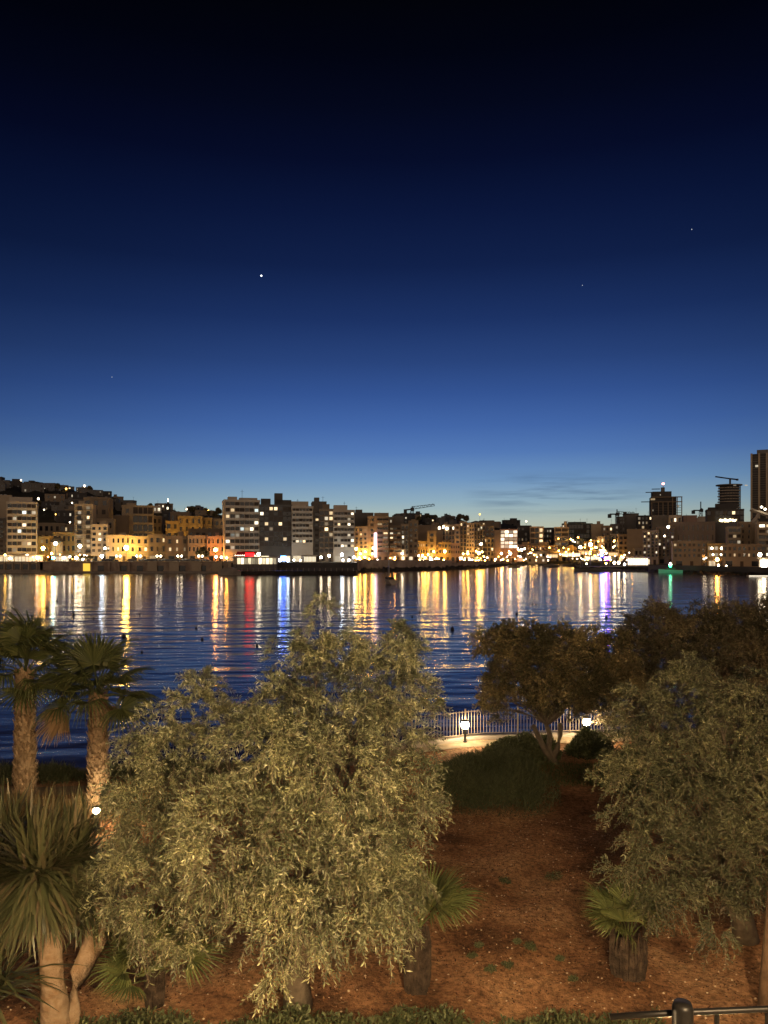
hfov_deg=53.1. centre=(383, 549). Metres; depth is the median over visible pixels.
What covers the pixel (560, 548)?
building
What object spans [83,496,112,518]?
building
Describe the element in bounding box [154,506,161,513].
building
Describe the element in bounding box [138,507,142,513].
window
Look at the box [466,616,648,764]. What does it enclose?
spreading tree
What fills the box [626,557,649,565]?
pavilion
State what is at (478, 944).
weed
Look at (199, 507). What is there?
hillside house
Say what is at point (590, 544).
street lamp
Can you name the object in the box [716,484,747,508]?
round tower
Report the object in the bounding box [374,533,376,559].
lit sign
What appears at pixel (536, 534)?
building
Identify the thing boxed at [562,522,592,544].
building
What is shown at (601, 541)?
building
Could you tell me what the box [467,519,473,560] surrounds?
building
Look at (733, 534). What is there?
building
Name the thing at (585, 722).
bollard lamp
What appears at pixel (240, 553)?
restaurant awning
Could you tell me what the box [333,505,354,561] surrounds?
building
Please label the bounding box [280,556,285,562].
lit sign
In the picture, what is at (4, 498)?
building
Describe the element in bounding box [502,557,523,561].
pavilion
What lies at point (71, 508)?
hillside house
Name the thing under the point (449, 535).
building
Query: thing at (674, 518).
building
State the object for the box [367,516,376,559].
building
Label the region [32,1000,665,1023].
ground cover
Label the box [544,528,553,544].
building
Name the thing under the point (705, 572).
headland rocks
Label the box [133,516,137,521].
window
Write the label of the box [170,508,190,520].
building
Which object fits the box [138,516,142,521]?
window
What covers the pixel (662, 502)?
unfinished tower
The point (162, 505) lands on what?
hillside house
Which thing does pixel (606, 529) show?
building
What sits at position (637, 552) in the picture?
building
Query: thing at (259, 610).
water
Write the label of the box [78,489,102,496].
hillside house
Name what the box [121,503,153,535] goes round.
building
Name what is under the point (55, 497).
hillside house
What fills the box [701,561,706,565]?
window
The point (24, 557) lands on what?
pavilion
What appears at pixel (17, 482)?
hillside house
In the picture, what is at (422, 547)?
building
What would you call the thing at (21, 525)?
building
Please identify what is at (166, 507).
church belfry
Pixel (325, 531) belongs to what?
building
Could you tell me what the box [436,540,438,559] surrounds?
building
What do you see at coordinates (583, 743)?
shrub
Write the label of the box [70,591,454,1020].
olive tree
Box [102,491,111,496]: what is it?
hillside house
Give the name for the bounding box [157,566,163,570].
doorway
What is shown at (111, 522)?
building
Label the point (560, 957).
weed
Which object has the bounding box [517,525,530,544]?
building
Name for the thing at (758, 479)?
tall tower
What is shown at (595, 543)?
building
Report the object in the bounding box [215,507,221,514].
ridge tree
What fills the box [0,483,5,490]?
hillside house
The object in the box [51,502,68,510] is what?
hillside house
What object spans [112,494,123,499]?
hillside house
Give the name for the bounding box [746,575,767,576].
floating dock
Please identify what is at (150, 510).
window
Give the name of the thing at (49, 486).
hillside house
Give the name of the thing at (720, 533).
building
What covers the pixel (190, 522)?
building
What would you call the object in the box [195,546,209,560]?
street tree
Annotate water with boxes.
[0,564,767,767]
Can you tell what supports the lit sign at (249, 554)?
on the restaurant pavilion at (255, 562)
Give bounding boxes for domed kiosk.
[50,537,63,560]
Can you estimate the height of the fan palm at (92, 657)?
5.852 m
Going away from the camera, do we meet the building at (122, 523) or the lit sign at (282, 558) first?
the lit sign at (282, 558)
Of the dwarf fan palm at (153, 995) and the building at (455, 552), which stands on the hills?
the building at (455, 552)
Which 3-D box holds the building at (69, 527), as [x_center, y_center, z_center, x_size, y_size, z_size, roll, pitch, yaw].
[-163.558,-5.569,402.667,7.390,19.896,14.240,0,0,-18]
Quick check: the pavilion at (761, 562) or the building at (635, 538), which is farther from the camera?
the building at (635, 538)
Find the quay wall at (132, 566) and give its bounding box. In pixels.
[39,561,232,572]
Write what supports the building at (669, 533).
on the hills
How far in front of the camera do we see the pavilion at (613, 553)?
525.90 m
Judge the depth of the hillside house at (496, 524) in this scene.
703.72 m
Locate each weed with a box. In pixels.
[466,951,477,958]
[474,941,483,947]
[484,963,496,973]
[498,875,510,883]
[501,959,513,969]
[512,938,522,944]
[523,940,536,951]
[544,870,562,880]
[555,954,565,961]
[567,974,578,981]
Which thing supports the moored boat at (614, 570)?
on the water
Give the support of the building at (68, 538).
on the hills
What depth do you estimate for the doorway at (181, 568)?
325.26 m
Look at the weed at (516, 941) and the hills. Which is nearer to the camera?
the weed at (516, 941)
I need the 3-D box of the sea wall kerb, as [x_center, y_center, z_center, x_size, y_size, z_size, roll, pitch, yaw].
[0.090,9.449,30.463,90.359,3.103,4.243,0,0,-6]
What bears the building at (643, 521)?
on the hills
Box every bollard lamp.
[93,805,99,830]
[461,719,468,742]
[583,716,590,727]
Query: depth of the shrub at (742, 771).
25.32 m
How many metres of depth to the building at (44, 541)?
350.13 m
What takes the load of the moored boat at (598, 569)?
on the water
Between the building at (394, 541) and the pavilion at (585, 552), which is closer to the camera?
the building at (394, 541)
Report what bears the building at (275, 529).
on the hills
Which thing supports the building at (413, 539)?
on the hills
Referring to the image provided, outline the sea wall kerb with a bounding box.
[75,729,753,774]
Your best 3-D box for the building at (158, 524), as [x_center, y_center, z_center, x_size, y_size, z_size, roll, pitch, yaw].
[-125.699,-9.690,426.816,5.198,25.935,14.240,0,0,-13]
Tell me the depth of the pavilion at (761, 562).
300.43 m
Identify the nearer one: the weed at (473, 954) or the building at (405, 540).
the weed at (473, 954)
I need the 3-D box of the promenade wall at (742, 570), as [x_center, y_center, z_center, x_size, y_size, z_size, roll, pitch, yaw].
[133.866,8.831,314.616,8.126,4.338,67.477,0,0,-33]
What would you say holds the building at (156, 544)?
on the hills
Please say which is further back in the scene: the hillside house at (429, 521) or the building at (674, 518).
the hillside house at (429, 521)
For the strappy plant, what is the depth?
10.95 m
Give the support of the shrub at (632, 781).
on the ground at (518, 1007)
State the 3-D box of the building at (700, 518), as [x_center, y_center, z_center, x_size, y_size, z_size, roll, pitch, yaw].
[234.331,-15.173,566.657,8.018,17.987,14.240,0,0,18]
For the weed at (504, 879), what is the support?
on the ground at (518, 1007)
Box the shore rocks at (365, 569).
[357,562,519,571]
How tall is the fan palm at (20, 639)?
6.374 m
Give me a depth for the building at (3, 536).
347.66 m
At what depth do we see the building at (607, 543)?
564.08 m
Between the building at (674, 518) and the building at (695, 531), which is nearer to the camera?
the building at (695, 531)
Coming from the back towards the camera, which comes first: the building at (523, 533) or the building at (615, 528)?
the building at (615, 528)
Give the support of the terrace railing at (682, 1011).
on the terrace
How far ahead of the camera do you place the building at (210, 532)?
371.76 m
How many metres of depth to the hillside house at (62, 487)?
778.17 m
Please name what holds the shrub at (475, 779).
on the ground at (518, 1007)
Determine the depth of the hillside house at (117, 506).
662.37 m
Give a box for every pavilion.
[0,555,13,560]
[12,555,44,560]
[53,555,70,560]
[232,557,279,568]
[302,555,317,562]
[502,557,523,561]
[547,553,558,557]
[561,552,581,556]
[578,550,600,554]
[584,555,598,559]
[609,552,617,555]
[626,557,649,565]
[757,558,767,566]
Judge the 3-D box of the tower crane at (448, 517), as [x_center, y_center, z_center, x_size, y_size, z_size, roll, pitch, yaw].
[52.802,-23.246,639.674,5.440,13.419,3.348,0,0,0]
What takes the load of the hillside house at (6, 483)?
on the hills
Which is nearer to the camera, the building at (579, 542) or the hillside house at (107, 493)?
the building at (579, 542)
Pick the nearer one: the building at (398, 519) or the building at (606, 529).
the building at (398, 519)
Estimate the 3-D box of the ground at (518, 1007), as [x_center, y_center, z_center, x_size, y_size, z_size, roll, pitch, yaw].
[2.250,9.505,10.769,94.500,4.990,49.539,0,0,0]
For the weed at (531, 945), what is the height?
0.152 m
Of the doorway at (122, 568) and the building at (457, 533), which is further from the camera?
the building at (457, 533)
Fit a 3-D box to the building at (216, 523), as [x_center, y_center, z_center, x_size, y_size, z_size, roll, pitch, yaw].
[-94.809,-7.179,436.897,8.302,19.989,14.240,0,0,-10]
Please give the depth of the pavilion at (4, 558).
333.19 m
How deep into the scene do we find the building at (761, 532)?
347.19 m
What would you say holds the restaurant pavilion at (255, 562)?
on the lido deck
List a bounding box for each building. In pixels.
[0,494,11,517]
[0,517,5,554]
[6,497,38,554]
[38,523,66,535]
[38,528,52,560]
[53,532,74,560]
[65,524,74,531]
[74,501,96,560]
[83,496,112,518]
[91,521,109,560]
[96,518,115,534]
[106,532,131,560]
[113,515,129,534]
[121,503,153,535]
[129,535,147,559]
[148,534,167,559]
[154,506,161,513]
[154,516,162,533]
[162,512,169,533]
[165,521,178,535]
[166,531,187,559]
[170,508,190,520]
[177,515,203,535]
[188,528,221,535]
[188,535,207,559]
[203,518,212,528]
[206,533,222,560]
[212,519,221,528]
[222,491,259,560]
[259,493,291,561]
[291,499,312,561]
[311,497,326,554]
[313,505,318,561]
[319,504,333,561]
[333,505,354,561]
[355,510,373,525]
[355,526,367,561]
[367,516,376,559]
[374,513,388,559]
[389,517,392,524]
[389,525,400,559]
[392,514,403,524]
[401,520,408,559]
[408,511,417,559]
[418,522,442,544]
[418,541,426,559]
[427,531,436,559]
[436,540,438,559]
[438,542,450,559]
[442,516,454,542]
[451,543,459,562]
[455,524,459,542]
[459,521,466,559]
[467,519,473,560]
[474,522,479,560]
[480,525,485,560]
[485,526,494,536]
[485,537,493,562]
[494,530,500,560]
[500,528,517,561]
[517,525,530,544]
[517,544,524,550]
[522,542,557,550]
[529,526,543,544]
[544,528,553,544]
[554,521,568,546]
[559,547,565,560]
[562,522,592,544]
[575,539,583,560]
[584,541,588,560]
[589,533,598,560]
[591,521,603,539]
[596,537,604,560]
[602,525,612,536]
[603,535,610,559]
[610,524,618,533]
[610,534,617,560]
[616,516,624,533]
[617,534,626,560]
[623,512,638,533]
[627,528,649,560]
[633,548,642,556]
[636,515,651,529]
[643,530,658,564]
[651,515,668,529]
[656,526,674,563]
[668,515,681,525]
[670,514,715,542]
[671,540,710,565]
[682,515,696,521]
[697,516,704,521]
[705,503,743,521]
[707,543,725,565]
[715,521,736,542]
[722,544,761,566]
[725,526,741,543]
[737,522,751,543]
[750,506,767,522]
[752,523,754,543]
[755,522,767,557]
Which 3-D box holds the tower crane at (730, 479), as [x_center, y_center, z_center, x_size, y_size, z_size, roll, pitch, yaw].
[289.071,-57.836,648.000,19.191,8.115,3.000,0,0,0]
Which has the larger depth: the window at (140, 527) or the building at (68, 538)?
the window at (140, 527)
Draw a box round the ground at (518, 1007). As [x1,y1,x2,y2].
[0,739,767,1023]
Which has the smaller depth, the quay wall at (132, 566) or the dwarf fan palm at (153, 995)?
the dwarf fan palm at (153, 995)
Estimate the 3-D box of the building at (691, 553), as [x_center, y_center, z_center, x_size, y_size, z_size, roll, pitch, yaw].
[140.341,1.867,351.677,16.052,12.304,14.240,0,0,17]
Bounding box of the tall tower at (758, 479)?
[750,449,767,520]
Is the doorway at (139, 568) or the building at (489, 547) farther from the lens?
the building at (489, 547)
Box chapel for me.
[565,545,576,560]
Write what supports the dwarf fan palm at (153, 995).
on the ground at (518, 1007)
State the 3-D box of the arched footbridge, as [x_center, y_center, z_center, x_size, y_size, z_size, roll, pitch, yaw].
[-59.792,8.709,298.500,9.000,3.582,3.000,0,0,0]
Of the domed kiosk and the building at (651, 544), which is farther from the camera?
the building at (651, 544)
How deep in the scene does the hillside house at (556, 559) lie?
538.21 m
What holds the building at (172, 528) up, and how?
on the hills
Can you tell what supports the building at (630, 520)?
on the hills
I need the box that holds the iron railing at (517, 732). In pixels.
[404,706,628,742]
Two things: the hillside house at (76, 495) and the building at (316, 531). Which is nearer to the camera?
the building at (316, 531)
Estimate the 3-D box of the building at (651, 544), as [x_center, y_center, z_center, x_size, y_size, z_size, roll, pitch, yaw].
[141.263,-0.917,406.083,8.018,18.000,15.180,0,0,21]
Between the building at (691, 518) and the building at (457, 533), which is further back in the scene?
the building at (691, 518)
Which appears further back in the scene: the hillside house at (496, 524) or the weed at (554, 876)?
the hillside house at (496, 524)
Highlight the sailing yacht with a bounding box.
[384,557,397,584]
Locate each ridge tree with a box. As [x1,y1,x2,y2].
[54,483,60,490]
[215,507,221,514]
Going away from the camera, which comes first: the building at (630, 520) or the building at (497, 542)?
the building at (497, 542)
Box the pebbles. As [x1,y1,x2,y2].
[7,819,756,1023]
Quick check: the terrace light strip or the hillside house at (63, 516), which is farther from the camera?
the hillside house at (63, 516)
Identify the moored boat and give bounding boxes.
[543,564,559,566]
[573,568,591,571]
[590,567,608,571]
[608,568,621,571]
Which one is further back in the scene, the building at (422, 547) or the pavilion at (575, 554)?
the pavilion at (575, 554)
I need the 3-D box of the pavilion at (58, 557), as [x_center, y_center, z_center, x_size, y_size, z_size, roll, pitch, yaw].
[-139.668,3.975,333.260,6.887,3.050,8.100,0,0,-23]
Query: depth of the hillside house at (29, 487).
685.22 m
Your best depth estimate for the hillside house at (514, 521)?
784.56 m
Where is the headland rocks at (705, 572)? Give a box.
[601,568,767,574]
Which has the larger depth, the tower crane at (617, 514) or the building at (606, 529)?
the tower crane at (617, 514)
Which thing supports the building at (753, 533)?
on the hills
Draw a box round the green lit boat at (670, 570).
[658,562,682,572]
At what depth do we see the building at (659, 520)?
560.58 m
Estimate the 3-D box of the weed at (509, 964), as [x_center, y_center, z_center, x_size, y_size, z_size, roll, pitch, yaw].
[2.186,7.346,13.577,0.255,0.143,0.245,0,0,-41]
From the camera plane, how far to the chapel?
544.90 m
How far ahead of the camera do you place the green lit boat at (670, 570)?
321.15 m
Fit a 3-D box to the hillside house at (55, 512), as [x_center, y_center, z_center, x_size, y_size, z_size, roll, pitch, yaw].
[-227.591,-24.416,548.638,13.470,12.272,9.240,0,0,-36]
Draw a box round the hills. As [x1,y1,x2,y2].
[0,485,668,570]
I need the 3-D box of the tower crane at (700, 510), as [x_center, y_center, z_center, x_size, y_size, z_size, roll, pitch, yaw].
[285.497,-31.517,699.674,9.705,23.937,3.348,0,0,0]
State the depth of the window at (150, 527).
401.94 m
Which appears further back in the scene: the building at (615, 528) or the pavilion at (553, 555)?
the building at (615, 528)
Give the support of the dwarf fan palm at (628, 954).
on the ground at (518, 1007)
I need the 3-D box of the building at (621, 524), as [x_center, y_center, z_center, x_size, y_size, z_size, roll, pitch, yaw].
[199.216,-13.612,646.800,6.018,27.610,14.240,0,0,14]
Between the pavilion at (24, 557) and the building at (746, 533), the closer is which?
the pavilion at (24, 557)
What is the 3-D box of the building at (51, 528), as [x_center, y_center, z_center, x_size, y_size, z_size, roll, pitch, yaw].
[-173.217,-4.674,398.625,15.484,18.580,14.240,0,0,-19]
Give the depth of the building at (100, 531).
344.91 m
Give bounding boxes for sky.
[0,0,767,527]
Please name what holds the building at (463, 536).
on the hills
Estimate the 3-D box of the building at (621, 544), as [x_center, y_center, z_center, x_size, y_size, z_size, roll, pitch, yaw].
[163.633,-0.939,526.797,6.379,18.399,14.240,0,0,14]
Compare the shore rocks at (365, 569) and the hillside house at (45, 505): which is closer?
the shore rocks at (365, 569)
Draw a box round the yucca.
[0,775,145,1023]
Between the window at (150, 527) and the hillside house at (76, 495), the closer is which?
the window at (150, 527)
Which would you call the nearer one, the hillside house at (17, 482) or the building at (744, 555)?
the building at (744, 555)
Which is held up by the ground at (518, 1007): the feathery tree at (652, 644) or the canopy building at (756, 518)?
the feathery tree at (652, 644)
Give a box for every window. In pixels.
[133,507,137,513]
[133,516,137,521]
[133,525,137,530]
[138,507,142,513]
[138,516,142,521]
[138,525,142,530]
[148,507,152,513]
[148,525,152,530]
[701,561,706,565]
[752,561,757,565]
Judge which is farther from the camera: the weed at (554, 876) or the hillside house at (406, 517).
the hillside house at (406, 517)
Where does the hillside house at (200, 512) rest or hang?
on the hills
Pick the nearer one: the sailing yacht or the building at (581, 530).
the sailing yacht
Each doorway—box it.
[98,566,103,570]
[120,566,126,570]
[137,566,142,570]
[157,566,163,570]
[179,566,184,570]
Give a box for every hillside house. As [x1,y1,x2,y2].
[0,480,9,487]
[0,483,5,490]
[2,479,21,486]
[21,482,43,491]
[41,501,58,509]
[44,483,56,490]
[45,494,64,501]
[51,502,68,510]
[54,507,64,520]
[56,510,74,521]
[58,485,73,490]
[64,497,83,500]
[65,506,74,510]
[66,500,83,504]
[68,491,86,498]
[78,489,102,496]
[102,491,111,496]
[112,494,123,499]
[114,497,136,510]
[154,503,172,510]
[187,505,203,511]
[195,510,213,515]
[197,515,218,518]
[392,513,409,522]
[422,518,434,524]
[436,516,444,523]
[440,518,456,524]
[480,520,500,527]
[502,518,519,525]
[522,551,546,563]
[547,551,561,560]
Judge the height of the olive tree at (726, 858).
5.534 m
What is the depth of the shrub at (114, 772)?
26.66 m
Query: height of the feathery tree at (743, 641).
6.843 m
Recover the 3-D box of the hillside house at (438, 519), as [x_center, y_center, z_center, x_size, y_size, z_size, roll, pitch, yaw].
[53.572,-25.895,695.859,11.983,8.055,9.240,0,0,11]
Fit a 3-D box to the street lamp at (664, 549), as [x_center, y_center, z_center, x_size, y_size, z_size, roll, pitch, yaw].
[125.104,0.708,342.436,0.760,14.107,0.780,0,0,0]
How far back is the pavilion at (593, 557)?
529.96 m
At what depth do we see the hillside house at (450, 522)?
641.17 m
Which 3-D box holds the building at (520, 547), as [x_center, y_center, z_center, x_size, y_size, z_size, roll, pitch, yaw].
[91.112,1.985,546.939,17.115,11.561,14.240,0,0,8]
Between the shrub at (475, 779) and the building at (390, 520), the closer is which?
the shrub at (475, 779)
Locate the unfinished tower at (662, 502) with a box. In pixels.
[644,483,681,521]
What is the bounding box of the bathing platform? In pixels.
[0,561,44,572]
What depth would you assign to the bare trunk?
11.97 m
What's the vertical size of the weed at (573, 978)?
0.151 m
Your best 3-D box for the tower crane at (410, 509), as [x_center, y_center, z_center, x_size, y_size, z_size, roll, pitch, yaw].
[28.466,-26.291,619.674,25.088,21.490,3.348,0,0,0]
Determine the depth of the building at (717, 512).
431.03 m
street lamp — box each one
[589,543,591,566]
[664,535,664,564]
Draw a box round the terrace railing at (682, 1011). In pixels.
[609,998,767,1023]
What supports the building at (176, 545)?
on the hills
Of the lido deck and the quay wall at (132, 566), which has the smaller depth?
the lido deck
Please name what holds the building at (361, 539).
on the hills
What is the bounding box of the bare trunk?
[757,889,767,1005]
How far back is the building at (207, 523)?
424.08 m
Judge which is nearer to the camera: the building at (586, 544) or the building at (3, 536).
the building at (3, 536)
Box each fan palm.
[0,605,88,802]
[25,630,162,820]
[86,903,234,1009]
[380,859,486,994]
[576,878,689,982]
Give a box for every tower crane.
[404,504,434,518]
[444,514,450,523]
[608,509,634,523]
[691,502,702,515]
[715,476,738,485]
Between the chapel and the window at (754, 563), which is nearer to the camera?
the window at (754, 563)
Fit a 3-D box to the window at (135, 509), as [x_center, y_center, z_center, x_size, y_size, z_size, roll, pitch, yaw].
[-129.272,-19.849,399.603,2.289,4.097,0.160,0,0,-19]
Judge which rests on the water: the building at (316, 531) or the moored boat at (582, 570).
the moored boat at (582, 570)
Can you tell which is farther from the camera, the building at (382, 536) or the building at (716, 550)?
the building at (382, 536)
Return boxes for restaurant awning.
[235,551,256,556]
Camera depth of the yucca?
11.12 m
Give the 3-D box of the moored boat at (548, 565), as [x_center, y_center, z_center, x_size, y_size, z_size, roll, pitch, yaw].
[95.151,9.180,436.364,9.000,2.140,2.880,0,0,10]
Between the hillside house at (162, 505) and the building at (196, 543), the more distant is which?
the hillside house at (162, 505)
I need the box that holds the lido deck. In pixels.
[231,563,357,574]
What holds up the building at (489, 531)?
on the hills
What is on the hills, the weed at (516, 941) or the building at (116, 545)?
the building at (116, 545)
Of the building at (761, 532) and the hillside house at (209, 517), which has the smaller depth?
the building at (761, 532)
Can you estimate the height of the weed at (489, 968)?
0.150 m
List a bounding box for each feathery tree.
[592,595,718,741]
[655,587,767,750]
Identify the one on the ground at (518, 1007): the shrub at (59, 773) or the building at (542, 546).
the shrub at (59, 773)
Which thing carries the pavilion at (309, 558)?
on the promenade road
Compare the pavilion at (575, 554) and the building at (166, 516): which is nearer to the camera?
the building at (166, 516)
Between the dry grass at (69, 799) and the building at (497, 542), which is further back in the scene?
the building at (497, 542)
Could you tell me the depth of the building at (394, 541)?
363.89 m
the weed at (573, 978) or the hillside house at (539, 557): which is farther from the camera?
the hillside house at (539, 557)
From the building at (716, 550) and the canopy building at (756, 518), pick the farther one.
the canopy building at (756, 518)
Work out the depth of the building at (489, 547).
439.91 m
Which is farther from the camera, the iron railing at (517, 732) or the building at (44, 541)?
the building at (44, 541)
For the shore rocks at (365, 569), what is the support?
in the water
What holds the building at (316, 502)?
on the hills
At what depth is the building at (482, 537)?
439.97 m
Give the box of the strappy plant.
[0,922,85,1023]
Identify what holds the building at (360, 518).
on the hills
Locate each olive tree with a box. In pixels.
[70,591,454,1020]
[583,650,767,970]
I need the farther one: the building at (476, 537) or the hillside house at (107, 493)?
the hillside house at (107, 493)
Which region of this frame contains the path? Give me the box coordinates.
[0,734,767,795]
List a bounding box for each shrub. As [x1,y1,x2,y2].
[0,758,88,785]
[77,754,274,784]
[421,746,564,817]
[479,728,562,766]
[563,724,613,760]
[590,742,691,801]
[684,729,766,802]
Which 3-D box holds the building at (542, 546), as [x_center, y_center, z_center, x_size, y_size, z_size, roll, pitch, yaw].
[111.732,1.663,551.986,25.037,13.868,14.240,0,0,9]
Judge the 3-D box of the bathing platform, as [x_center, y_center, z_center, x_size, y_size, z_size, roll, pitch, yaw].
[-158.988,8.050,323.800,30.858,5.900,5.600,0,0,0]
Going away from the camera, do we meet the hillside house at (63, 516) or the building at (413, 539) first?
the building at (413, 539)
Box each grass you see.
[1,781,179,824]
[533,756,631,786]
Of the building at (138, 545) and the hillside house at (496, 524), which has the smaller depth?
the building at (138, 545)
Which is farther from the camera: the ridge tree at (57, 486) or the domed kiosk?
the ridge tree at (57, 486)
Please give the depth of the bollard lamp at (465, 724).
31.91 m
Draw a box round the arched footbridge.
[218,567,240,574]
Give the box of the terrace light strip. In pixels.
[719,518,736,521]
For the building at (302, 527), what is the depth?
341.63 m
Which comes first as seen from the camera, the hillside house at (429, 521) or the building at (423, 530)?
the building at (423, 530)
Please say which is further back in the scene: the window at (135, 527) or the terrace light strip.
the terrace light strip
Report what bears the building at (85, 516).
on the hills
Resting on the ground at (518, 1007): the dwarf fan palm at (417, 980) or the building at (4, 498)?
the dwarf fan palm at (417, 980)
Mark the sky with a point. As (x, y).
(424, 196)
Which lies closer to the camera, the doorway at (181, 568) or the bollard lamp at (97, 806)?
the bollard lamp at (97, 806)
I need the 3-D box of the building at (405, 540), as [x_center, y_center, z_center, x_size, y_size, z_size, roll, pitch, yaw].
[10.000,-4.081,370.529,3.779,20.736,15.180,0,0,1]
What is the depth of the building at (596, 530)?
590.23 m
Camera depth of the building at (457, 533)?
411.93 m
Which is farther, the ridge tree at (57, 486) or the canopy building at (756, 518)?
the ridge tree at (57, 486)
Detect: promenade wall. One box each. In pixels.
[357,560,511,570]
[648,565,767,573]
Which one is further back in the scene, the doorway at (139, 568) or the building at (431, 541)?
the building at (431, 541)
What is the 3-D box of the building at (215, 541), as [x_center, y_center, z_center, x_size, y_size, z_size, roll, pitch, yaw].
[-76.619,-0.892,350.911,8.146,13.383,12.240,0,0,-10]
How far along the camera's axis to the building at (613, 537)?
560.18 m
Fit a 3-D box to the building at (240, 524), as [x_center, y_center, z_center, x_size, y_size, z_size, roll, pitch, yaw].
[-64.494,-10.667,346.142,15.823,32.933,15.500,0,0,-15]
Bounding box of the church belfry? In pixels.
[163,500,171,511]
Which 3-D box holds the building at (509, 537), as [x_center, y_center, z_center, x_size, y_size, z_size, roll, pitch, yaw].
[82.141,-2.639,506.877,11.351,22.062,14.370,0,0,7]
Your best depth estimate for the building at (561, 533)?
559.53 m
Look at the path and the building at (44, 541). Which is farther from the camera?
the building at (44, 541)
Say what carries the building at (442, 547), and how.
on the hills
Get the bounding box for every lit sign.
[245,553,253,556]
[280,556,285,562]
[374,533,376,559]
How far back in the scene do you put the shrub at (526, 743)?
29.47 m

